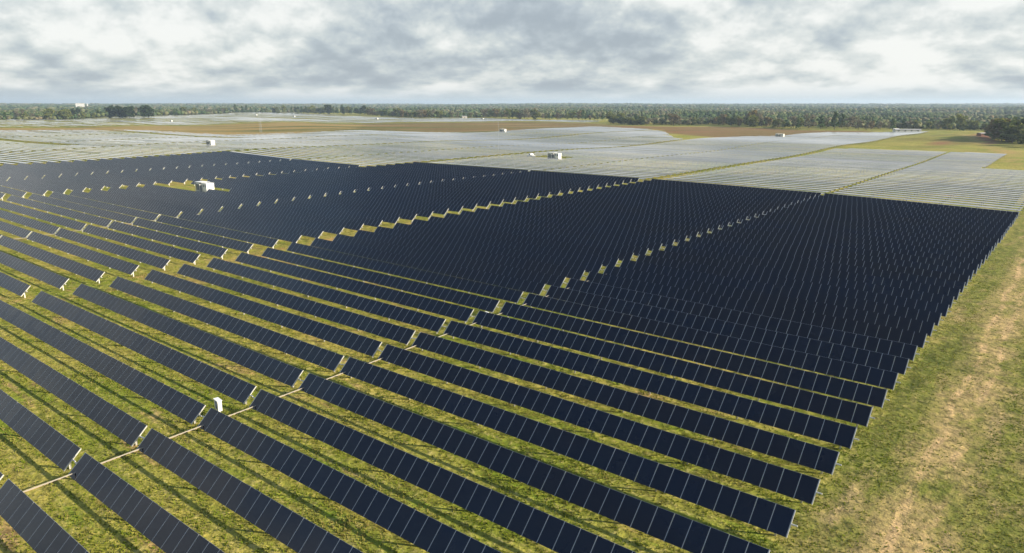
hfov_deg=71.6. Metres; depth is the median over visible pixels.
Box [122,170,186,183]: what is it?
solar tracker row
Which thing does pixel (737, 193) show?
solar tracker row
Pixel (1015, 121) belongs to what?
broadleaf tree
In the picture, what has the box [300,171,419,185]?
solar tracker row
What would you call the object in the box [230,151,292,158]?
solar tracker row
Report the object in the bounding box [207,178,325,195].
solar tracker row
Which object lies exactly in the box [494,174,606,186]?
solar tracker row
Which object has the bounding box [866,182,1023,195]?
solar tracker row
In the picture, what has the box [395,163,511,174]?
solar tracker row
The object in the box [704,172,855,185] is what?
solar tracker row
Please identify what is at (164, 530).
solar tracker row
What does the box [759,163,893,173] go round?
solar tracker row
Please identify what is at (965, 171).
solar tracker row
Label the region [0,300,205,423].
solar tracker row
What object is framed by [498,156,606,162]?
solar tracker row
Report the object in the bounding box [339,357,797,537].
solar tracker row
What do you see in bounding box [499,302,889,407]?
solar tracker row
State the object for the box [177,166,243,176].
solar tracker row
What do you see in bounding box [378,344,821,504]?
solar tracker row
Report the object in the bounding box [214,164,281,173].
solar tracker row
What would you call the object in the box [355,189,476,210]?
solar tracker row
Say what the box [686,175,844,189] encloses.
solar tracker row
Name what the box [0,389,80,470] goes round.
solar tracker row
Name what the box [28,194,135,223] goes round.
solar tracker row
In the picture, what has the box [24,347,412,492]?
cable conduit
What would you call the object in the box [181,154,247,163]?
solar tracker row
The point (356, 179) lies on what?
solar tracker row
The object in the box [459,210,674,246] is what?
solar tracker row
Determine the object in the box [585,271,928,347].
solar tracker row
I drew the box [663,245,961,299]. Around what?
solar tracker row
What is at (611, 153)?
solar tracker row
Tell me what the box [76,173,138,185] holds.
solar tracker row
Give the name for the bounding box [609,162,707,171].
solar tracker row
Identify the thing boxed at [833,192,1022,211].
solar tracker row
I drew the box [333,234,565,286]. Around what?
solar tracker row
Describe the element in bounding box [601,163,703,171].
solar tracker row
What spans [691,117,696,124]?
broadleaf tree
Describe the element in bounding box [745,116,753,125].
broadleaf tree
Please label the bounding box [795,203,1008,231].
solar tracker row
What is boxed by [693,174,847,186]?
solar tracker row
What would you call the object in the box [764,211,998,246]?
solar tracker row
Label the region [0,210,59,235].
solar tracker row
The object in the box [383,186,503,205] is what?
solar tracker row
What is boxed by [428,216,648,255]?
solar tracker row
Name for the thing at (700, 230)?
solar tracker row
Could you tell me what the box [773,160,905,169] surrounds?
solar tracker row
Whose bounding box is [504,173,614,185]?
solar tracker row
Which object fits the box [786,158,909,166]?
solar tracker row
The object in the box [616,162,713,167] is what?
solar tracker row
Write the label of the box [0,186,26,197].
solar tracker row
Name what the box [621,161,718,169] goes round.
solar tracker row
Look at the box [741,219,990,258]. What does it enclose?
solar tracker row
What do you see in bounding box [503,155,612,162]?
solar tracker row
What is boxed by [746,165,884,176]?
solar tracker row
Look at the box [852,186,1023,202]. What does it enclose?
solar tracker row
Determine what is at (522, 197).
solar tracker row
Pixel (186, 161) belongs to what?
solar tracker row
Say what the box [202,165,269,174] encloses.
solar tracker row
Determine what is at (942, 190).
solar tracker row
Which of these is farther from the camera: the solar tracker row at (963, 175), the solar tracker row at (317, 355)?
the solar tracker row at (963, 175)
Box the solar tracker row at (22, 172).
[0,166,43,177]
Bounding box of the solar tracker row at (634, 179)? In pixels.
[530,170,638,182]
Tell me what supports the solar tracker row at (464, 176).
on the ground at (940, 410)
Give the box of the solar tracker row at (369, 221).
[259,202,382,226]
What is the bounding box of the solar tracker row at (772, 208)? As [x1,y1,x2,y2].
[592,188,777,211]
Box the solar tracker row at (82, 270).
[0,236,104,282]
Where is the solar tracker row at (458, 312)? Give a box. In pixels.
[235,252,473,322]
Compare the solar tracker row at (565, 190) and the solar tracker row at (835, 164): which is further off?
the solar tracker row at (835, 164)
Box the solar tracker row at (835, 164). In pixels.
[773,161,899,168]
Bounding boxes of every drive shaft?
[23,472,75,491]
[101,447,142,463]
[169,425,203,437]
[228,405,255,415]
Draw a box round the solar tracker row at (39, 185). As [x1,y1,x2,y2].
[8,177,66,193]
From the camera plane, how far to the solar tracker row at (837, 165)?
307.78 m
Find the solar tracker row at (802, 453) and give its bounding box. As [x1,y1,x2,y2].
[412,332,841,474]
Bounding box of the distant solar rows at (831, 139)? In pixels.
[0,112,1023,172]
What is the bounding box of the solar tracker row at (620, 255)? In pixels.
[411,219,633,260]
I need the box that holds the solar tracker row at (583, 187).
[475,176,588,189]
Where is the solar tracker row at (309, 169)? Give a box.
[249,162,317,171]
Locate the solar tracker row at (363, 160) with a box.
[329,157,394,164]
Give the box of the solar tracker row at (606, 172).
[553,169,659,176]
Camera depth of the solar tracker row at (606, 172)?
271.77 m
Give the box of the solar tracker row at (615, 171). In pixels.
[560,168,666,178]
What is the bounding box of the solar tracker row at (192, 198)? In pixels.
[126,185,240,208]
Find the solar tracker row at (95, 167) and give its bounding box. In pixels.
[60,161,122,172]
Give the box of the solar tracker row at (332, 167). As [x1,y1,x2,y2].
[271,160,338,169]
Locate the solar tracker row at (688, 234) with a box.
[488,205,698,238]
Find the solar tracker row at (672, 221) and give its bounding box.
[516,201,719,231]
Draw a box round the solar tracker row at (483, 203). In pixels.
[369,188,490,208]
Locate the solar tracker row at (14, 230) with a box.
[0,221,31,239]
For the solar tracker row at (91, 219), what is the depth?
174.89 m
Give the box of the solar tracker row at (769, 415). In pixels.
[443,320,858,448]
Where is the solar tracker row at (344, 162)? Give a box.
[311,159,375,166]
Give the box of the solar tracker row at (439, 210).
[325,193,448,214]
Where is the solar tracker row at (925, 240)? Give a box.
[750,217,992,254]
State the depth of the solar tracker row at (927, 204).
192.38 m
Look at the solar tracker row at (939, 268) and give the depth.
127.62 m
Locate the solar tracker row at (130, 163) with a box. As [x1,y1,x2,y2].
[99,158,163,168]
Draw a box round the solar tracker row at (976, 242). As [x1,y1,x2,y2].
[758,214,995,249]
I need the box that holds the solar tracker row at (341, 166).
[281,160,348,168]
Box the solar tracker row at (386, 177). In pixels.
[312,170,430,183]
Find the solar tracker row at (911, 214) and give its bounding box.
[801,201,1010,229]
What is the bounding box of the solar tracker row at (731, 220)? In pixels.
[538,197,738,224]
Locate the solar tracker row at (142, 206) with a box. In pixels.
[69,190,181,217]
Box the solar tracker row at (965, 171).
[905,168,1023,177]
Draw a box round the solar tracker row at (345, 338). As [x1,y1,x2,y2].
[145,269,381,357]
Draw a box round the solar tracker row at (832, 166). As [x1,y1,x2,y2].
[761,162,895,171]
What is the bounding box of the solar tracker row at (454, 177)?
[345,167,463,179]
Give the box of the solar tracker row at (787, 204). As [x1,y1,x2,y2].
[611,185,791,206]
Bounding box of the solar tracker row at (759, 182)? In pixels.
[678,176,838,190]
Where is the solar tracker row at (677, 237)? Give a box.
[475,208,686,242]
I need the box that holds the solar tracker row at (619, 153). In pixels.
[563,150,666,157]
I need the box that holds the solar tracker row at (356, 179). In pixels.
[288,172,407,186]
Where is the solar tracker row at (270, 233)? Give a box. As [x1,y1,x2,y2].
[178,212,301,242]
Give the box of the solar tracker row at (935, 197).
[843,189,1023,208]
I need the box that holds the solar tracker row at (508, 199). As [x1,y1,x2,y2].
[396,185,515,203]
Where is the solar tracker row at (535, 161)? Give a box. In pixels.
[477,158,587,166]
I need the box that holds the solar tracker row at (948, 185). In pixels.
[871,179,1023,191]
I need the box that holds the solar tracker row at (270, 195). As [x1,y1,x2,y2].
[229,188,293,200]
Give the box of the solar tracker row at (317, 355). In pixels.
[109,277,343,371]
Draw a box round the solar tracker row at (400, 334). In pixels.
[177,264,414,344]
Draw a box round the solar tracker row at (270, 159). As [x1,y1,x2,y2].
[211,151,280,161]
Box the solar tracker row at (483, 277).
[310,238,544,294]
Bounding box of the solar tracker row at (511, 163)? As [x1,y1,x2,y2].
[455,160,566,167]
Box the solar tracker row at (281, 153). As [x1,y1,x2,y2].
[250,150,317,158]
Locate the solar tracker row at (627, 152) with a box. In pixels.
[574,149,675,154]
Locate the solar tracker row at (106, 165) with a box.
[73,160,136,171]
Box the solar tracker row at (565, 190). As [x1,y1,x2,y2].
[455,178,570,192]
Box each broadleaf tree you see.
[42,108,54,117]
[59,110,70,117]
[281,105,286,112]
[344,106,349,112]
[505,108,511,117]
[530,109,536,118]
[569,111,575,119]
[606,114,615,123]
[617,112,624,118]
[631,118,639,124]
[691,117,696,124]
[725,116,731,124]
[734,115,742,123]
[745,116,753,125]
[750,114,759,125]
[770,118,780,127]
[796,118,803,126]
[925,121,932,129]
[939,117,954,128]
[955,113,968,130]
[971,121,979,130]
[986,125,997,139]
[992,117,1020,141]
[998,124,1022,142]
[1000,123,1018,142]
[1015,122,1023,131]
[1017,129,1023,143]
[1017,131,1023,141]
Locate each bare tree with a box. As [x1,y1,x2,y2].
[16,109,23,117]
[480,109,486,116]
[523,108,529,117]
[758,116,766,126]
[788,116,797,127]
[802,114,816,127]
[824,116,830,127]
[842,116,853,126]
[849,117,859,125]
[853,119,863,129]
[933,120,941,128]
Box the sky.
[0,0,1023,103]
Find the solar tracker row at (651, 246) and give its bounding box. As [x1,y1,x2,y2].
[444,213,661,250]
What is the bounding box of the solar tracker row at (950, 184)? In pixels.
[874,178,1023,190]
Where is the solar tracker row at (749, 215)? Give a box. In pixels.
[561,193,755,218]
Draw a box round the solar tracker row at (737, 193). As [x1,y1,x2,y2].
[627,183,804,202]
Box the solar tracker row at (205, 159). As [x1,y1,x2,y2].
[170,154,237,164]
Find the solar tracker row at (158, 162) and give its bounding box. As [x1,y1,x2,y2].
[124,157,189,168]
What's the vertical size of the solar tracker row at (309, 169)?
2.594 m
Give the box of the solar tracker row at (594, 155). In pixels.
[534,152,641,158]
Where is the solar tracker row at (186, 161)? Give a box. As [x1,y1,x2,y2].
[147,156,213,165]
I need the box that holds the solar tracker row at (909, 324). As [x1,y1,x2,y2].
[603,265,936,335]
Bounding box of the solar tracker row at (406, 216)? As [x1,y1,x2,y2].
[293,197,416,220]
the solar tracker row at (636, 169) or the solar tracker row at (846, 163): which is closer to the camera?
the solar tracker row at (636, 169)
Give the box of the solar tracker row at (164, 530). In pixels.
[68,453,224,552]
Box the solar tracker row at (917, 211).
[807,199,1012,226]
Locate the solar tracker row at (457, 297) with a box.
[261,248,499,312]
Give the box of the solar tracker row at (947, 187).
[869,180,1023,193]
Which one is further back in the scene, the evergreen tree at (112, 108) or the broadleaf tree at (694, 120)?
the evergreen tree at (112, 108)
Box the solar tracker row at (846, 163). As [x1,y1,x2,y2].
[785,160,906,168]
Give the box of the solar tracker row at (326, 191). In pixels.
[222,177,340,194]
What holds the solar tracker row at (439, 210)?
on the ground at (940, 410)
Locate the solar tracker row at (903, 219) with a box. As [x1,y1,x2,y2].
[787,205,1006,235]
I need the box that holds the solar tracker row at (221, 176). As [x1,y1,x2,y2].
[164,167,230,178]
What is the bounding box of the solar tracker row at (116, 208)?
[49,192,159,221]
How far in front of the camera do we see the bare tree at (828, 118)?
786.29 m
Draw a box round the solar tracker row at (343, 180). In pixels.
[276,173,394,187]
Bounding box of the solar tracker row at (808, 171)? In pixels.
[735,166,877,175]
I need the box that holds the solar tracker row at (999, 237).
[774,209,1003,242]
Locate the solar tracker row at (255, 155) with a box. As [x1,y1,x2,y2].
[222,151,289,160]
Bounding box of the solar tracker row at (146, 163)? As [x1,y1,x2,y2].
[112,158,177,167]
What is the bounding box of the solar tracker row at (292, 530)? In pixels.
[137,428,362,552]
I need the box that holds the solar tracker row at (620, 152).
[574,150,669,155]
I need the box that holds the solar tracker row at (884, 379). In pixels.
[523,293,899,389]
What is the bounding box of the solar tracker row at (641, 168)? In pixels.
[594,165,691,171]
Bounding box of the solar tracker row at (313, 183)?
[250,175,368,190]
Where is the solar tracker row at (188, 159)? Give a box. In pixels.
[158,155,225,164]
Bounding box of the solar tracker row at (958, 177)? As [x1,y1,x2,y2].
[892,172,1023,181]
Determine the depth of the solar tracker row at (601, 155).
361.54 m
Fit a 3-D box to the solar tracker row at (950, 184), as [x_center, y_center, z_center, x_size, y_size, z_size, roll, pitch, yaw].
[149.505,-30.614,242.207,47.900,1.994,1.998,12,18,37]
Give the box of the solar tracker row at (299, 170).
[238,162,305,172]
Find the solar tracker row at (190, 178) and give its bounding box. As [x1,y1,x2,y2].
[136,169,201,180]
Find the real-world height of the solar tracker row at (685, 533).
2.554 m
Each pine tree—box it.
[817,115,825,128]
[829,111,838,128]
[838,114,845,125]
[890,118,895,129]
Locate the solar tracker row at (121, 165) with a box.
[87,159,150,169]
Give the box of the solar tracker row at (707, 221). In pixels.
[527,199,729,227]
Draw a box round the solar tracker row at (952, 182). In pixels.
[878,177,1023,188]
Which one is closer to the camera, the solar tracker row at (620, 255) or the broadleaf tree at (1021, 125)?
the solar tracker row at (620, 255)
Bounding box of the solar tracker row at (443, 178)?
[335,168,453,181]
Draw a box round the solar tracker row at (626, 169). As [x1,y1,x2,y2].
[576,166,679,175]
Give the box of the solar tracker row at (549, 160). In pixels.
[491,156,600,163]
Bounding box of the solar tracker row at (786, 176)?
[711,171,859,184]
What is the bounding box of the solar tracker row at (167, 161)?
[136,156,201,166]
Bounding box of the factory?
[75,103,87,106]
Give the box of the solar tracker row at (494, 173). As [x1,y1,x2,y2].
[385,164,502,175]
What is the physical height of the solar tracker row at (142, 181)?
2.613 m
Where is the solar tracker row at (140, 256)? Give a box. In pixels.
[55,228,169,270]
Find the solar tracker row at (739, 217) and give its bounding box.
[550,195,747,221]
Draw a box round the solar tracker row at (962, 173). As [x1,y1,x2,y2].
[901,170,1023,177]
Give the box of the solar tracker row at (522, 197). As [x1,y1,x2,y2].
[409,184,527,200]
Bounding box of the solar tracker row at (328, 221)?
[240,204,363,230]
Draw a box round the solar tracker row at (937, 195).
[847,187,1023,206]
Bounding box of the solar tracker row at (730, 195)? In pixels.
[619,184,798,204]
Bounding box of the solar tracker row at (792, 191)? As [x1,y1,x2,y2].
[651,179,820,196]
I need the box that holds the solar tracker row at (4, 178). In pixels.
[0,175,9,180]
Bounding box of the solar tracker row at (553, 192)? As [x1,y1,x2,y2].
[443,180,560,194]
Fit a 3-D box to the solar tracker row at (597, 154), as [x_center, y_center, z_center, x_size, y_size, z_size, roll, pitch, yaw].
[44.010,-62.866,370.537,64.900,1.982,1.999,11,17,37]
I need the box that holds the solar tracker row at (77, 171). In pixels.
[31,162,92,174]
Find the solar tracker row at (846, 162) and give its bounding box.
[781,159,909,165]
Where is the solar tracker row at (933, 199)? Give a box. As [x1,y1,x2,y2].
[837,190,1023,208]
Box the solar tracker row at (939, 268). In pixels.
[700,232,974,279]
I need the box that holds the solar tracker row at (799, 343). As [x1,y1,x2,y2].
[545,285,910,374]
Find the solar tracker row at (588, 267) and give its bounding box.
[374,226,601,272]
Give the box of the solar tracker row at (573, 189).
[465,177,579,191]
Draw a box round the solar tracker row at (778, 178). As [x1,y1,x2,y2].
[698,173,852,186]
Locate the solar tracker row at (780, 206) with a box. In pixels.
[601,187,784,209]
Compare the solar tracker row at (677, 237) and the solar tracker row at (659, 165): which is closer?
the solar tracker row at (677, 237)
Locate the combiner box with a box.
[213,397,221,411]
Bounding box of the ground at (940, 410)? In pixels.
[0,106,1023,552]
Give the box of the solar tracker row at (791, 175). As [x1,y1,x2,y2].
[715,170,864,182]
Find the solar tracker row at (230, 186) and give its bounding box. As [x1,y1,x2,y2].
[191,180,309,198]
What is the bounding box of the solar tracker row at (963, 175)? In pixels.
[901,171,1021,181]
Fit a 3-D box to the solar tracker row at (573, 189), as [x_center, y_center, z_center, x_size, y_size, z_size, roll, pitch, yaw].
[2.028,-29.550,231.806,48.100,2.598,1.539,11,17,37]
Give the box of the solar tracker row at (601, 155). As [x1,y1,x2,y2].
[542,152,646,157]
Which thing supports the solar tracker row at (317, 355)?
on the ground at (940, 410)
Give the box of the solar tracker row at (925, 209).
[813,197,1014,223]
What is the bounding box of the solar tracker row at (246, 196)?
[206,189,276,202]
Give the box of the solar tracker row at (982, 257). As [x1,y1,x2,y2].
[732,222,986,263]
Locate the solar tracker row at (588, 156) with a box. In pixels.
[533,153,630,158]
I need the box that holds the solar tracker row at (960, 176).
[895,171,1023,181]
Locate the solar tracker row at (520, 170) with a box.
[413,162,528,172]
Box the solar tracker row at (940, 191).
[857,184,1023,199]
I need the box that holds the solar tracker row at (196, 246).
[108,221,227,258]
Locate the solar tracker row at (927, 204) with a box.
[824,193,1019,217]
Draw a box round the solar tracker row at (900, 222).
[781,207,1005,238]
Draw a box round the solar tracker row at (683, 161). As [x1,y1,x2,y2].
[638,159,732,164]
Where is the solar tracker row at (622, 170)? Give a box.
[568,167,673,176]
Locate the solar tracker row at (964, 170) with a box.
[907,167,1018,173]
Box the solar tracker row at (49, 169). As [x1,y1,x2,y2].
[17,163,76,175]
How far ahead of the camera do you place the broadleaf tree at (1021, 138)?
468.91 m
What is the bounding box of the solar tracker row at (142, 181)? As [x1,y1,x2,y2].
[92,172,155,184]
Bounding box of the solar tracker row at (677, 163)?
[626,160,721,168]
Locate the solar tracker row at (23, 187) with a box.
[0,180,47,195]
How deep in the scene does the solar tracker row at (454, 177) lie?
264.28 m
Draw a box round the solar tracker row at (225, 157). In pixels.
[191,153,259,162]
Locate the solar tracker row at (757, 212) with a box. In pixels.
[572,191,763,216]
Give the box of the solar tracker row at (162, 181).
[107,171,171,185]
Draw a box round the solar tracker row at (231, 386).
[32,291,256,403]
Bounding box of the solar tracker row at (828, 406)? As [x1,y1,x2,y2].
[472,310,874,426]
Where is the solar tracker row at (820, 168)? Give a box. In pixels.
[748,164,887,175]
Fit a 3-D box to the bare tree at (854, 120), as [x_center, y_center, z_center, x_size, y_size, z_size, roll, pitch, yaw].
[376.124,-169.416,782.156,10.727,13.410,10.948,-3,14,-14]
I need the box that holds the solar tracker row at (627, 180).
[521,171,631,182]
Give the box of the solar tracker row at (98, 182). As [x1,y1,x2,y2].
[60,174,122,187]
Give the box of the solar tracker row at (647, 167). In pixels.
[595,164,697,172]
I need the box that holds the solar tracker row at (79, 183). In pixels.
[42,175,103,189]
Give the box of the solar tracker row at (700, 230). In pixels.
[502,203,708,234]
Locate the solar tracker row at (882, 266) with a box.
[689,236,970,285]
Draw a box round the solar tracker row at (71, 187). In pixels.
[25,176,85,191]
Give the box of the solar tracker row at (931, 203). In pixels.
[830,193,1019,212]
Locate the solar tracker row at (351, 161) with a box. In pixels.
[318,158,385,165]
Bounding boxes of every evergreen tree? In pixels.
[70,108,80,113]
[104,107,113,117]
[108,105,119,116]
[113,107,122,117]
[118,107,129,116]
[124,106,135,117]
[137,105,150,116]
[143,106,154,117]
[324,105,331,113]
[359,105,366,114]
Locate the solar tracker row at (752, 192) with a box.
[636,181,810,200]
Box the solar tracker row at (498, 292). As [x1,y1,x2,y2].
[286,242,522,303]
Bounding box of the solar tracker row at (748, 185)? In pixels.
[664,178,828,192]
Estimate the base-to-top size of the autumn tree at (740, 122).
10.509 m
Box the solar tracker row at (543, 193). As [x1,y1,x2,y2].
[432,181,549,196]
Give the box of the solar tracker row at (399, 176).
[323,169,442,182]
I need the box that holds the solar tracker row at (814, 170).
[745,166,880,176]
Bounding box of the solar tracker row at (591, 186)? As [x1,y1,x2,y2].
[485,175,598,188]
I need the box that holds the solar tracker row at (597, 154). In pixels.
[547,151,651,157]
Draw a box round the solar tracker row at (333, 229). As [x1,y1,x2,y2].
[220,206,343,233]
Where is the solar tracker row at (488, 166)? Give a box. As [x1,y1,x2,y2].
[431,162,542,169]
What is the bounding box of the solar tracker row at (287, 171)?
[227,163,294,173]
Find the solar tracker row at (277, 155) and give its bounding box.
[241,151,307,159]
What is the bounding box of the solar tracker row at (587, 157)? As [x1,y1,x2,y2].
[524,153,630,159]
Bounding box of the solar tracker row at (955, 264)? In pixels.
[710,228,979,273]
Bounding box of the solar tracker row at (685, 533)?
[299,373,769,552]
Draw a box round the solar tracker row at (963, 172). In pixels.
[903,169,1023,177]
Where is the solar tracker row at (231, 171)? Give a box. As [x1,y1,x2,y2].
[189,165,256,175]
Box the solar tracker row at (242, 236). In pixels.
[156,215,277,248]
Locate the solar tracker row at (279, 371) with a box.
[73,283,303,386]
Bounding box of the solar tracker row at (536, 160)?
[483,157,589,163]
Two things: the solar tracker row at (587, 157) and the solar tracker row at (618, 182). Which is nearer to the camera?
the solar tracker row at (618, 182)
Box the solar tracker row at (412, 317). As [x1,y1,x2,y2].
[206,258,445,333]
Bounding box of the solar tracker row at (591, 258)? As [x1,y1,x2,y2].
[393,223,618,266]
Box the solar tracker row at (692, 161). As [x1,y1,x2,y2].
[643,158,738,163]
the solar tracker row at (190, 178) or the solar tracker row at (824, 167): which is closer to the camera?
the solar tracker row at (190, 178)
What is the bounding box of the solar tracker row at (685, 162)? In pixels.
[639,160,729,167]
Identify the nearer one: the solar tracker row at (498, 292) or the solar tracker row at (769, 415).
the solar tracker row at (769, 415)
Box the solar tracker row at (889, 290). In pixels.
[649,249,955,307]
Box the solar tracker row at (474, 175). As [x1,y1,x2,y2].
[366,166,483,177]
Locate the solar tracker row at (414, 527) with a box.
[197,408,500,552]
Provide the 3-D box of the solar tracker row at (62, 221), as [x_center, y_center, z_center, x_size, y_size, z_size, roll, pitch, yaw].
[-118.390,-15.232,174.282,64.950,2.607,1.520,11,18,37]
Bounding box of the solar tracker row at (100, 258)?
[26,231,138,276]
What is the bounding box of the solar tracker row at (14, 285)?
[0,272,29,297]
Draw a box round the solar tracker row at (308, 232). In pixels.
[199,209,322,237]
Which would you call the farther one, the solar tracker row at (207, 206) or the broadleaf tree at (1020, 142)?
the broadleaf tree at (1020, 142)
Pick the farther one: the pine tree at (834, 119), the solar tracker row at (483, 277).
the pine tree at (834, 119)
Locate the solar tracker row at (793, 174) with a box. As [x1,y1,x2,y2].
[719,169,868,181]
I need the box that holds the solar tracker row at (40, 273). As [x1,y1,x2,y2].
[0,251,68,289]
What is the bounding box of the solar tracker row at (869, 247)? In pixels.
[721,225,983,268]
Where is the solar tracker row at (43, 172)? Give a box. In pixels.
[2,163,60,176]
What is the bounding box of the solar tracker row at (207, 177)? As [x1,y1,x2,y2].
[150,168,216,179]
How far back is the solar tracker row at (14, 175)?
253.75 m
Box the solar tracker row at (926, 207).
[819,195,1016,219]
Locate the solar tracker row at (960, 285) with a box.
[677,240,965,292]
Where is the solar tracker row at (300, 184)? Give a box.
[236,176,354,192]
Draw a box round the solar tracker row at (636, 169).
[583,165,685,172]
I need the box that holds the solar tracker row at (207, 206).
[108,187,222,210]
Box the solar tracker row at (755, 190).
[643,180,815,198]
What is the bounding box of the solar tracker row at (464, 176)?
[356,167,473,178]
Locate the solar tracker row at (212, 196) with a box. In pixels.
[143,184,259,205]
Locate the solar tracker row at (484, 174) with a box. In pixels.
[376,165,493,176]
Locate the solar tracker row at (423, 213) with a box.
[310,195,432,218]
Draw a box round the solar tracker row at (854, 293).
[635,254,950,316]
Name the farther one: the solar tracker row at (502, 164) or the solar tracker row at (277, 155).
the solar tracker row at (277, 155)
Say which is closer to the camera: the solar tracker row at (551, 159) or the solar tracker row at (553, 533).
the solar tracker row at (553, 533)
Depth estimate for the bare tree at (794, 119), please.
801.70 m
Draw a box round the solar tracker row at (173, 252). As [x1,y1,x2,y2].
[82,224,200,264]
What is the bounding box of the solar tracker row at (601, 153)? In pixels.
[553,151,656,156]
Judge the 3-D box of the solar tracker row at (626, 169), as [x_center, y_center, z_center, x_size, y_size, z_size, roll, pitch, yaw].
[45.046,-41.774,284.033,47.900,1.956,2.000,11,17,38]
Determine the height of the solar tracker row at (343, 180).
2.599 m
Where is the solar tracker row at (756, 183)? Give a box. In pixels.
[671,177,834,192]
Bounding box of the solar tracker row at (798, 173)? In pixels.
[724,168,871,177]
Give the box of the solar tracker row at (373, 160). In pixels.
[339,157,404,163]
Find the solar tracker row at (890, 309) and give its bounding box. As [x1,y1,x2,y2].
[619,259,943,325]
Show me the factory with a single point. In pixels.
(80, 104)
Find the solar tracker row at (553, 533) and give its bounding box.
[249,389,635,552]
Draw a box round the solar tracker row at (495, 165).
[437,161,549,169]
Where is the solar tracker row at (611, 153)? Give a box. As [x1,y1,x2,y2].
[569,151,653,155]
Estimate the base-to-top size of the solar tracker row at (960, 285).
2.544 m
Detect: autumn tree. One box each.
[492,109,498,117]
[576,110,581,118]
[668,113,678,124]
[719,114,726,124]
[736,118,742,126]
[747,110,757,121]
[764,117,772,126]
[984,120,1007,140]
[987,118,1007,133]
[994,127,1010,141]
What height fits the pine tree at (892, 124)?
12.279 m
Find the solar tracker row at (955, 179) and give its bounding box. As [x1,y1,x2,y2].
[889,175,1023,185]
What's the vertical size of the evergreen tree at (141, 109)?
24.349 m
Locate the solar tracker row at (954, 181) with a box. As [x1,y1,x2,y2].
[884,176,1023,186]
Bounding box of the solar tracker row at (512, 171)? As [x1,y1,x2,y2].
[404,163,519,173]
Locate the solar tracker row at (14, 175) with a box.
[0,170,26,179]
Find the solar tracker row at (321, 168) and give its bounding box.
[259,161,328,170]
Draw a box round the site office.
[893,129,921,131]
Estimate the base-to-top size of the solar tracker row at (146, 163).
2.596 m
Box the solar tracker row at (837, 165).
[767,161,898,170]
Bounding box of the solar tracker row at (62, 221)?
[0,200,85,230]
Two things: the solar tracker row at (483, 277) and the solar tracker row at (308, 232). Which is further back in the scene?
the solar tracker row at (308, 232)
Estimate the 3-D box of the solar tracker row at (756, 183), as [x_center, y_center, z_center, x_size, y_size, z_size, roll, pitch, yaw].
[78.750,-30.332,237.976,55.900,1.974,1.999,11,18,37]
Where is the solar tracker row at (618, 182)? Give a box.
[513,172,623,184]
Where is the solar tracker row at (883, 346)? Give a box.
[565,278,919,360]
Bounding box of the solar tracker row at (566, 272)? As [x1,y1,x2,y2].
[354,230,584,279]
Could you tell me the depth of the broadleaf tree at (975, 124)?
702.72 m
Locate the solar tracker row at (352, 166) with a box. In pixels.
[291,159,359,167]
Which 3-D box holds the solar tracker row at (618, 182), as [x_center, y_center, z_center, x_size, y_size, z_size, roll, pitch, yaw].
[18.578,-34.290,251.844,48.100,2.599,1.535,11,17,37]
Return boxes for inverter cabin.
[195,181,213,192]
[206,140,214,145]
[547,152,560,158]
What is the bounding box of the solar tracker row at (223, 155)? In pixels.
[201,152,269,161]
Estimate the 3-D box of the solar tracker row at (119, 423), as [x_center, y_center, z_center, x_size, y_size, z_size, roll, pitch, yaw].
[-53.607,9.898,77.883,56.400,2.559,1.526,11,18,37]
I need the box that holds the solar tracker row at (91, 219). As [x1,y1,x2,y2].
[6,195,111,228]
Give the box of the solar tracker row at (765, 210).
[583,190,770,213]
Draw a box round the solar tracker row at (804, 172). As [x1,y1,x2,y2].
[729,167,874,178]
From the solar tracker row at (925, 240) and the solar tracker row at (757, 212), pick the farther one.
the solar tracker row at (757, 212)
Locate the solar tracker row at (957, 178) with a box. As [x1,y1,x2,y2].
[891,174,1023,183]
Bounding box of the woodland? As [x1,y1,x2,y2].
[0,103,1023,129]
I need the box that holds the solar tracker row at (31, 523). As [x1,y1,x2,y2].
[0,479,88,552]
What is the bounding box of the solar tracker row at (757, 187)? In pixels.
[661,179,823,193]
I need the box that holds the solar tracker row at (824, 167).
[754,163,890,174]
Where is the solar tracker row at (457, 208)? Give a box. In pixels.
[341,191,462,213]
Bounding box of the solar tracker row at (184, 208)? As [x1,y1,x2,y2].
[89,188,201,214]
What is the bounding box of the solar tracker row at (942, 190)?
[859,183,1023,197]
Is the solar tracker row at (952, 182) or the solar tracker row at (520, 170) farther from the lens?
the solar tracker row at (520, 170)
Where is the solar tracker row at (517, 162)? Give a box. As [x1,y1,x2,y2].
[461,159,573,168]
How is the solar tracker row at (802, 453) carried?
on the ground at (940, 410)
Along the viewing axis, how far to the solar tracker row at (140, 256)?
133.30 m
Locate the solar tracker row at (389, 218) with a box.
[276,199,399,224]
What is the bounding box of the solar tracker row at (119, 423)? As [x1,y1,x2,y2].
[0,337,146,445]
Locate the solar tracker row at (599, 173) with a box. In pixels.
[546,170,652,177]
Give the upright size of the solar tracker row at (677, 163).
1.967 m
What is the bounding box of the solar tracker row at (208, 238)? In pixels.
[132,218,252,253]
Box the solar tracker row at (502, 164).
[446,160,559,168]
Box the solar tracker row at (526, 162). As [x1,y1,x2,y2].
[468,158,580,168]
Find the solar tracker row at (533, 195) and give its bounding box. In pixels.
[419,182,538,198]
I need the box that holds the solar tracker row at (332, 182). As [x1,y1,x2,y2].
[263,174,382,189]
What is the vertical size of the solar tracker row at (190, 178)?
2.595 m
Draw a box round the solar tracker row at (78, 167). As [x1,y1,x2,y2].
[46,161,107,173]

